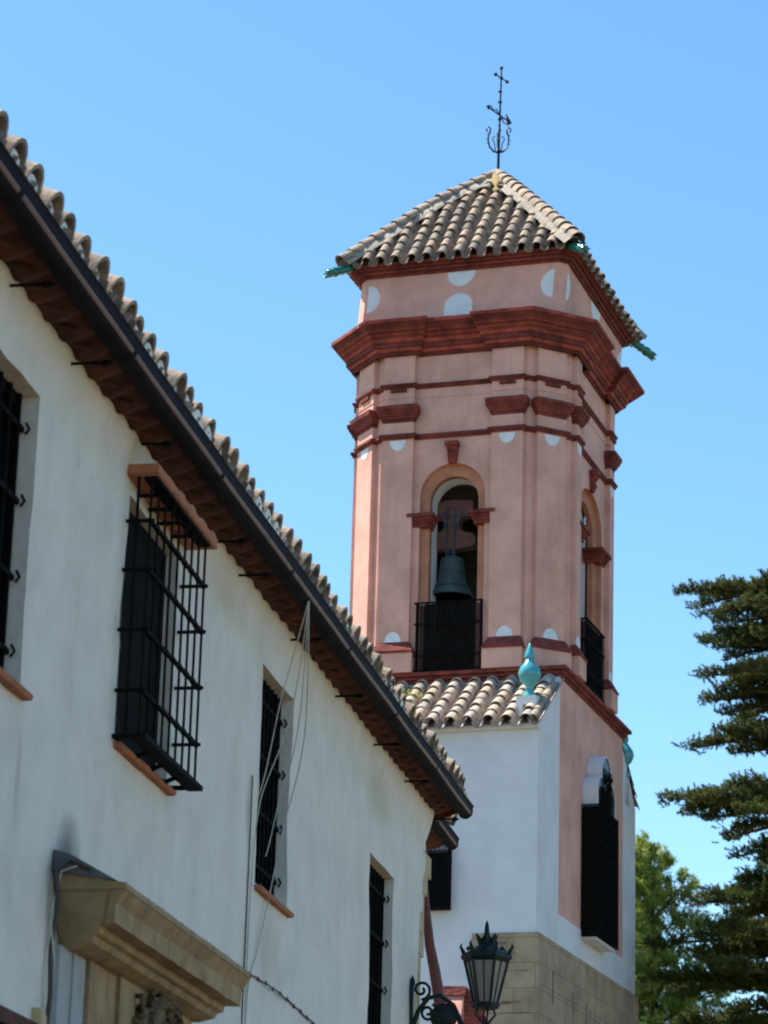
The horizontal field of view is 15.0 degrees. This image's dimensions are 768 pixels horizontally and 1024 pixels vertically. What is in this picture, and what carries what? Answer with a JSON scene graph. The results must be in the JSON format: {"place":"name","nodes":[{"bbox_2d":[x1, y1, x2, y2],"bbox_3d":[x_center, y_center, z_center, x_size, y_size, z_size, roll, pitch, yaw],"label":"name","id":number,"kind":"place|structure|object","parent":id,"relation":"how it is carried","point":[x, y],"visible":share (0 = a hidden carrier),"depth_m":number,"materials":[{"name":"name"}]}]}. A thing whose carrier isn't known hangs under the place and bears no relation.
{"place":"outdoors","nodes":[
{"label":"outdoors","id":0,"kind":"place"},
{"bbox_2d":[0,0,767,1023],"label":"sky","id":1,"kind":"structure","parent":0,"point":[221,156],"materials":[{"name":"blue"}]},
{"bbox_2d":[426,814,458,849],"bbox_3d":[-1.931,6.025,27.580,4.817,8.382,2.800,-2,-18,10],"label":"roof","id":2,"kind":"structure","parent":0,"point":[441,833],"depth_m":29.04,"materials":[{"name":"brown wood"}]},
{"bbox_2d":[443,986,490,1023],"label":"garden pier","id":3,"kind":"structure","parent":0,"point":[460,997],"depth_m":40.73,"materials":[{"name":"pink paint"}]},
{"bbox_2d":[634,568,767,1023],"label":"cedar tree","id":4,"kind":"object","parent":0,"point":[739,943],"visible":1,"depth_m":55.91,"materials":[{"name":"green plant"}]},
{"label":"ground","id":5,"kind":"structure","parent":0,"visible":0},
{"bbox_2d":[0,109,473,1023],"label":"white house","id":6,"kind":"structure","parent":5,"relation":"on","point":[162,581],"depth_m":16.38,"materials":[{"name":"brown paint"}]},
{"bbox_2d":[0,371,33,700],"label":"window","id":7,"kind":"structure","parent":6,"relation":"in","point":[11,427],"depth_m":14.22,"materials":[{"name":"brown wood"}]},
{"bbox_2d":[45,865,76,1023],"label":"cable","id":8,"kind":"object","parent":6,"relation":"attached to","point":[51,912],"visible":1,"depth_m":14.36,"materials":[{"name":"grey plastic"}]},
{"bbox_2d":[46,857,91,1023],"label":"cable","id":9,"kind":"object","parent":6,"relation":"attached to","point":[54,927],"visible":1,"depth_m":14.41,"materials":[{"name":"grey plastic"}]},
{"bbox_2d":[111,438,217,795],"bbox_3d":[-1.319,0.637,16.597,0.368,1.754,1.460,-2,-18,10],"label":"window","id":10,"kind":"structure","parent":6,"relation":"in","point":[140,630],"depth_m":16.44,"materials":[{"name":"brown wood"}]},
{"bbox_2d":[241,775,252,1023],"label":"cable","id":11,"kind":"object","parent":6,"relation":"attached to","point":[247,894],"visible":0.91,"depth_m":18.82,"materials":[{"name":"grey plastic"}]},
{"bbox_2d":[254,681,294,917],"bbox_3d":[-0.801,1.903,19.816,0.235,1.534,1.080,-2,-18,10],"label":"window","id":12,"kind":"structure","parent":6,"relation":"in","point":[264,866],"depth_m":19.99,"materials":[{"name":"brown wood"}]},
{"bbox_2d":[244,602,308,1023],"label":"cable","id":13,"kind":"object","parent":6,"relation":"attached to","point":[259,807],"visible":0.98,"depth_m":19.18,"materials":[{"name":"grey plastic"}]},
{"bbox_2d":[245,601,309,1023],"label":"cable","id":14,"kind":"object","parent":6,"relation":"attached to","point":[285,816],"visible":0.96,"depth_m":19.64,"materials":[{"name":"grey plastic"}]},
{"bbox_2d":[250,973,314,1023],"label":"cable","id":15,"kind":"object","parent":6,"relation":"attached to","point":[280,994],"visible":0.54,"depth_m":19.80,"materials":[{"name":"black plastic"}]},
{"bbox_2d":[258,601,308,797],"bbox_3d":[-0.705,1.261,19.442,0.502,1.355,0.137,-11,-22,35],"label":"cable","id":16,"kind":"object","parent":6,"relation":"attached to","point":[281,699],"visible":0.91,"depth_m":19.49,"materials":[{"name":"grey plastic"}]},
{"bbox_2d":[265,607,308,856],"bbox_3d":[-0.652,1.464,19.534,0.214,1.685,0.660,3,-18,-5],"label":"cable","id":17,"kind":"object","parent":6,"relation":"attached to","point":[296,734],"visible":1,"depth_m":19.69,"materials":[{"name":"grey plastic"}]},
{"bbox_2d":[367,865,389,1023],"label":"window","id":18,"kind":"structure","parent":6,"relation":"in","point":[376,882],"depth_m":23.99,"materials":[{"name":"black metal"}]},
{"bbox_2d":[424,845,445,1004],"bbox_3d":[0.409,6.431,26.283,0.305,6.950,0.108,-2,-18,10],"label":"downpipe","id":19,"kind":"object","parent":6,"relation":"attached to","point":[434,972],"visible":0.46,"depth_m":26.99,"materials":[{"name":"brown metal"}]},
{"bbox_2d":[409,921,513,1023],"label":"wall lantern","id":20,"kind":"object","parent":6,"relation":"attached to","point":[486,960],"depth_m":24.95,"materials":[{"name":"black metal"}]},
{"bbox_2d":[323,169,656,957],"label":"bell tower","id":21,"kind":"structure","parent":5,"relation":"on","point":[487,339],"depth_m":53.53,"materials":[{"name":"pink paint"}]},
{"bbox_2d":[431,500,477,602],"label":"church bell","id":22,"kind":"object","parent":21,"relation":"hanging from","point":[453,538],"visible":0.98,"depth_m":53.44,"materials":[{"name":"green metal"}]},
{"bbox_2d":[486,66,511,168],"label":"weathervane","id":23,"kind":"object","parent":21,"relation":"on","point":[507,123],"visible":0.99,"depth_m":57.79,"materials":[{"name":"black metal"}]},
{"bbox_2d":[581,756,618,951],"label":"window","id":24,"kind":"structure","parent":21,"relation":"in","point":[599,850],"depth_m":52.39,"materials":[{"name":"black glass"}]},
{"bbox_2d":[396,673,637,1023],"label":"church annex","id":25,"kind":"object","parent":5,"relation":"on","point":[497,868],"visible":0.18,"depth_m":49.63,"materials":[{"name":"white paint"}]},
{"bbox_2d":[402,688,423,707],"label":"roof weed","id":26,"kind":"object","parent":25,"relation":"on","point":[411,694],"visible":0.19,"depth_m":51.34,"materials":[{"name":"green plant"}]},
{"bbox_2d":[427,845,451,910],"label":"window","id":27,"kind":"structure","parent":25,"relation":"in","point":[439,886],"depth_m":49.34,"materials":[{"name":"black glass"}]},
{"bbox_2d":[518,643,540,695],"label":"finial","id":28,"kind":"object","parent":25,"relation":"on","point":[529,674],"visible":1,"depth_m":50.29,"materials":[{"name":"teal ceramic"}]},
{"bbox_2d":[622,745,639,994],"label":"church annex","id":29,"kind":"object","parent":5,"relation":"on","point":[630,803],"visible":0.04,"depth_m":55.57,"materials":[{"name":"white paint"}]},
{"bbox_2d":[623,738,633,776],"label":"finial","id":30,"kind":"object","parent":29,"relation":"on","point":[629,756],"visible":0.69,"depth_m":56.03,"materials":[{"name":"teal ceramic"}]},
{"bbox_2d":[635,828,746,1023],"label":"pine tree","id":31,"kind":"object","parent":5,"relation":"on","point":[654,1007],"visible":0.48,"depth_m":71.73,"materials":[{"name":"green plant"}]}
]}

